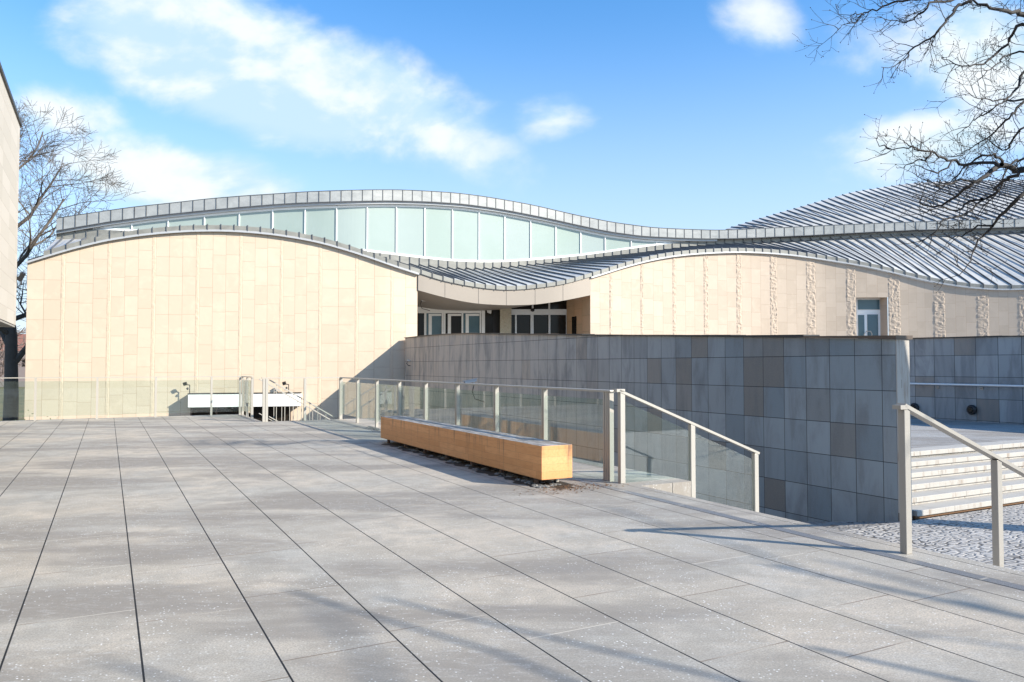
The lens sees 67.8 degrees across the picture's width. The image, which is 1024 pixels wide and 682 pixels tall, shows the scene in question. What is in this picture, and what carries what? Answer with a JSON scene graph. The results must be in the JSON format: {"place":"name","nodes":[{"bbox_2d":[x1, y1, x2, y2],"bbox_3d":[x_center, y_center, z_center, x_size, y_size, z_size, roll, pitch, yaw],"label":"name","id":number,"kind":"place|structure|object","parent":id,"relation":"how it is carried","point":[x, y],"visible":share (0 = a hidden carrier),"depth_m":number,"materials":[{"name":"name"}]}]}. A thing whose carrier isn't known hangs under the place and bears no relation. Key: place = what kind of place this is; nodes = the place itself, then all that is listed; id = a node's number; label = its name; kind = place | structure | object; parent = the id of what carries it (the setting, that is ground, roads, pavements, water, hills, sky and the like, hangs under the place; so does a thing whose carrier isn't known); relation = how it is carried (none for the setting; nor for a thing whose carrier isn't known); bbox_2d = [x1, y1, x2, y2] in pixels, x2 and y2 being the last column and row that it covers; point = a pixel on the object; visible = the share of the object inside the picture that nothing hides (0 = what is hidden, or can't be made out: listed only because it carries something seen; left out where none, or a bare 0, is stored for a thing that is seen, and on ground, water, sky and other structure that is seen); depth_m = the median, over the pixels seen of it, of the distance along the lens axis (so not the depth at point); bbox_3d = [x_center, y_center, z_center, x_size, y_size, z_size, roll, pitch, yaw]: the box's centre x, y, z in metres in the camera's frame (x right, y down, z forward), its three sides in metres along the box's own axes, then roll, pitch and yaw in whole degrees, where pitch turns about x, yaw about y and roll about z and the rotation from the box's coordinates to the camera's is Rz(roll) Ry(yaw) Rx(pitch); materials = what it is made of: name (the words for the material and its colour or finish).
{"place":"outdoors","nodes":[
{"label":"outdoors","id":0,"kind":"place"},
{"bbox_2d":[0,62,21,326],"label":"pale building","id":1,"kind":"structure","parent":0,"point":[10,123],"depth_m":20.04,"materials":[{"name":"paint"}]},
{"bbox_2d":[17,272,25,284],"bbox_3d":[-14.214,-1.810,22.044,0.284,0.388,0.149,-1,-2,22],"label":"spotlight","id":2,"kind":"object","parent":1,"relation":"attached to","point":[20,277],"visible":1,"depth_m":22.00,"materials":[{"name":"metal"}]},
{"bbox_2d":[0,334,25,386],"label":"distant house","id":3,"kind":"structure","parent":0,"point":[21,373],"depth_m":169.87,"materials":[{"name":"tile"}]},
{"bbox_2d":[0,387,317,420],"bbox_3d":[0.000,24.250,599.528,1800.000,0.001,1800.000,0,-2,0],"label":"ground","id":4,"kind":"structure","parent":0,"point":[21,399],"depth_m":100.76,"materials":[{"name":"stone"}]},
{"bbox_2d":[0,328,25,386],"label":"bare tree","id":5,"kind":"object","parent":4,"relation":"on","point":[2,369],"visible":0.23,"depth_m":80.18,"materials":[{"name":"brown plant"}]},
{"bbox_2d":[0,325,25,367],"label":"bare tree","id":6,"kind":"object","parent":4,"relation":"on","point":[18,345],"visible":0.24,"depth_m":80.23,"materials":[{"name":"brown plant"}]},
{"bbox_2d":[0,328,25,372],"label":"bare tree","id":7,"kind":"object","parent":4,"relation":"on","point":[19,346],"visible":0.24,"depth_m":83.55,"materials":[{"name":"brown plant"}]},
{"bbox_2d":[0,96,144,420],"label":"bare tree","id":8,"kind":"object","parent":4,"relation":"on","point":[13,357],"visible":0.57,"depth_m":39.98,"materials":[{"name":"brown plant"}]},
{"bbox_2d":[24,179,1023,420],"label":"museum building","id":9,"kind":"structure","parent":4,"relation":"on","point":[207,286],"depth_m":38.28,"materials":[{"name":"stone"}]},
{"bbox_2d":[426,313,441,334],"bbox_3d":[-4.014,-0.264,39.178,0.805,2.359,0.069,0,-2,-12],"label":"door leaf","id":10,"kind":"structure","parent":9,"relation":"in","point":[433,321],"depth_m":39.20,"materials":[{"name":"teal glass"}]},
{"bbox_2d":[445,313,461,333],"bbox_3d":[-3.026,-0.265,39.388,0.848,2.374,0.069,0,-2,-12],"label":"door leaf","id":11,"kind":"structure","parent":9,"relation":"in","point":[453,321],"depth_m":39.42,"materials":[{"name":"white glass"}]},
{"bbox_2d":[463,313,479,332],"bbox_3d":[-2.104,-0.266,39.582,0.873,2.388,0.069,0,-2,-12],"label":"door leaf","id":12,"kind":"structure","parent":9,"relation":"in","point":[471,321],"depth_m":39.60,"materials":[{"name":"teal glass"}]},
{"bbox_2d":[517,315,530,333],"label":"door leaf","id":13,"kind":"structure","parent":9,"relation":"in","point":[523,321],"depth_m":40.18,"materials":[{"name":"black glass"}]},
{"bbox_2d":[534,315,547,333],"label":"door leaf","id":14,"kind":"structure","parent":9,"relation":"in","point":[540,321],"depth_m":40.35,"materials":[{"name":"black glass"}]},
{"bbox_2d":[856,298,879,335],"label":"side door","id":15,"kind":"structure","parent":9,"relation":"in","point":[867,309],"depth_m":43.07,"materials":[{"name":"white glass"}]},
{"bbox_2d":[404,333,912,521],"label":"grey stone wall","id":16,"kind":"structure","parent":4,"relation":"on","point":[812,420],"depth_m":16.34,"materials":[{"name":"stone"}]},
{"bbox_2d":[464,378,483,401],"bbox_3d":[-1.305,1.718,26.422,0.807,0.851,0.140,1,-2,-17],"label":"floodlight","id":17,"kind":"object","parent":16,"relation":"attached to","point":[471,380],"visible":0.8,"depth_m":26.38,"materials":[{"name":"metal"}]},
{"bbox_2d":[183,382,189,392],"bbox_3d":[-13.360,1.907,31.258,0.266,0.478,0.149,0,-2,0],"label":"floodlight","id":18,"kind":"object","parent":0,"point":[185,384],"visible":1,"depth_m":31.25,"materials":[{"name":"metal"}]},
{"bbox_2d":[381,443,574,488],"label":"wet dirt","id":19,"kind":"structure","parent":0,"point":[563,485],"depth_m":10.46,"materials":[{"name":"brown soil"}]},
{"bbox_2d":[0,414,1023,681],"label":"plaza","id":20,"kind":"structure","parent":0,"point":[200,548],"depth_m":5.04,"materials":[{"name":"stone"}]},
{"bbox_2d":[4,376,241,420],"bbox_3d":[-14.560,1.441,18.219,15.428,1.105,0.060,1,-2,-28],"label":"glass railing","id":21,"kind":"object","parent":20,"relation":"on","point":[97,394],"visible":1,"depth_m":20.62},
{"bbox_2d":[241,376,253,417],"bbox_3d":[-7.342,1.535,21.128,0.072,1.108,1.720,1,-2,-28],"label":"stair opening railing","id":22,"kind":"object","parent":20,"relation":"on","point":[247,395],"visible":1,"depth_m":21.08,"materials":[{"name":"metal"}]},
{"bbox_2d":[236,414,258,421],"bbox_3d":[-7.167,2.078,20.535,0.092,0.024,3.300,1,-2,-28],"label":"drain channel","id":23,"kind":"object","parent":20,"relation":"on","point":[247,418],"visible":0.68,"depth_m":20.20,"materials":[{"name":"metal"}]},
{"bbox_2d":[261,377,341,421],"bbox_3d":[-5.362,1.483,19.519,2.050,1.107,0.085,1,-2,-28],"label":"stair edge railing","id":24,"kind":"object","parent":20,"relation":"on","point":[264,400],"visible":0.99,"depth_m":19.41,"materials":[{"name":"metal"}]},
{"bbox_2d":[366,426,380,429],"bbox_3d":[-3.086,1.932,16.911,0.263,0.035,0.936,1,-2,-25],"label":"snow patch","id":25,"kind":"object","parent":20,"relation":"on","point":[372,427],"visible":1,"depth_m":16.92,"materials":[{"name":"white snow"}]},
{"bbox_2d":[381,416,571,483],"bbox_3d":[-0.851,1.540,11.508,0.420,0.468,5.890,1,-2,-28],"label":"wooden bench","id":26,"kind":"object","parent":20,"relation":"on","point":[536,459],"visible":1,"depth_m":10.17,"materials":[{"name":"wood"}]},
{"bbox_2d":[340,377,613,481],"bbox_3d":[-1.644,1.325,14.634,0.080,1.105,12.239,1,-2,-28],"label":"glass railing","id":27,"kind":"object","parent":20,"relation":"on","point":[608,435],"visible":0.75,"depth_m":10.70,"materials":[{"name":"metal"}]},
{"bbox_2d":[344,426,628,495],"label":"leaf litter","id":28,"kind":"object","parent":20,"relation":"on","point":[593,484],"visible":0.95,"depth_m":8.72,"materials":[{"name":"brown plant"}]},
{"bbox_2d":[328,419,1023,590],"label":"drain channel","id":29,"kind":"object","parent":20,"relation":"on","point":[963,573],"visible":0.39,"depth_m":6.12,"materials":[{"name":"metal"}]},
{"bbox_2d":[613,389,759,511],"bbox_3d":[2.253,1.600,9.595,2.315,2.019,0.070,1,-2,-28],"label":"stair glass railing","id":30,"kind":"object","parent":20,"relation":"on","point":[622,393],"visible":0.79,"depth_m":9.57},
{"bbox_2d":[892,403,1023,566],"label":"stair handrail","id":31,"kind":"object","parent":20,"relation":"on","point":[905,411],"visible":0.81,"depth_m":5.81,"materials":[{"name":"metal"}]},
{"bbox_2d":[0,0,1023,364],"label":"sky","id":32,"kind":"structure","parent":0,"point":[680,114],"materials":[{"name":"blue"}]},
{"bbox_2d":[800,521,897,530],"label":"cobbled ramp","id":33,"kind":"structure","parent":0,"point":[842,526],"depth_m":12.76,"materials":[{"name":"grey stone"}]},
{"bbox_2d":[844,504,1023,571],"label":"cobbled ground","id":34,"kind":"structure","parent":0,"point":[966,535],"depth_m":11.61,"materials":[{"name":"grey stone"}]},
{"bbox_2d":[792,0,1023,292],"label":"overhanging tree","id":35,"kind":"object","parent":34,"relation":"on","point":[1017,171],"visible":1,"depth_m":9.65,"materials":[{"name":"brown plant"}]},
{"bbox_2d":[911,439,1023,518],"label":"terrace steps","id":36,"kind":"structure","parent":34,"relation":"on","point":[949,479],"depth_m":14.73,"materials":[{"name":"stone"}]},
{"bbox_2d":[911,418,1023,519],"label":"terrace","id":37,"kind":"structure","parent":0,"point":[923,434],"depth_m":19.64,"materials":[{"name":"stone"}]},
{"bbox_2d":[906,335,1023,424],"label":"grey wall","id":38,"kind":"structure","parent":37,"relation":"on","point":[998,360],"depth_m":24.04,"materials":[{"name":"stone"}]},
{"bbox_2d":[910,403,918,409],"bbox_3d":[13.485,2.237,25.570,0.120,0.310,0.310,1,-2,-28],"label":"wall lamp","id":39,"kind":"object","parent":38,"relation":"attached to","point":[915,406],"visible":0.54,"depth_m":25.49,"materials":[{"name":"metal"}]},
{"bbox_2d":[910,383,1023,389],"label":"handrail","id":40,"kind":"object","parent":38,"relation":"attached to","point":[981,388],"depth_m":23.89,"materials":[{"name":"metal"}]},
{"bbox_2d":[966,405,976,414],"bbox_3d":[14.387,2.157,23.869,0.120,0.310,0.310,1,-2,-28],"label":"wall lamp","id":41,"kind":"object","parent":38,"relation":"attached to","point":[971,409],"visible":1,"depth_m":23.82,"materials":[{"name":"metal"}]},
{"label":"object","id":42,"kind":"structure","parent":0,"visible":0},
{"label":"lower stairs","id":43,"kind":"object","parent":42,"relation":"on","visible":0},
{"bbox_2d":[259,378,328,420],"bbox_3d":[-4.716,2.955,21.637,4.795,3.814,0.050,1,-2,-28],"label":"baluster handrail","id":44,"kind":"object","parent":43,"relation":"on","point":[289,405],"visible":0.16,"depth_m":20.93,"materials":[{"name":"grey metal"}]},
{"bbox_2d":[269,379,337,420],"bbox_3d":[-4.037,2.914,20.357,4.795,3.814,0.050,1,-2,-28],"label":"baluster handrail","id":45,"kind":"object","parent":43,"relation":"on","point":[301,404],"visible":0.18,"depth_m":19.57,"materials":[{"name":"grey metal"}]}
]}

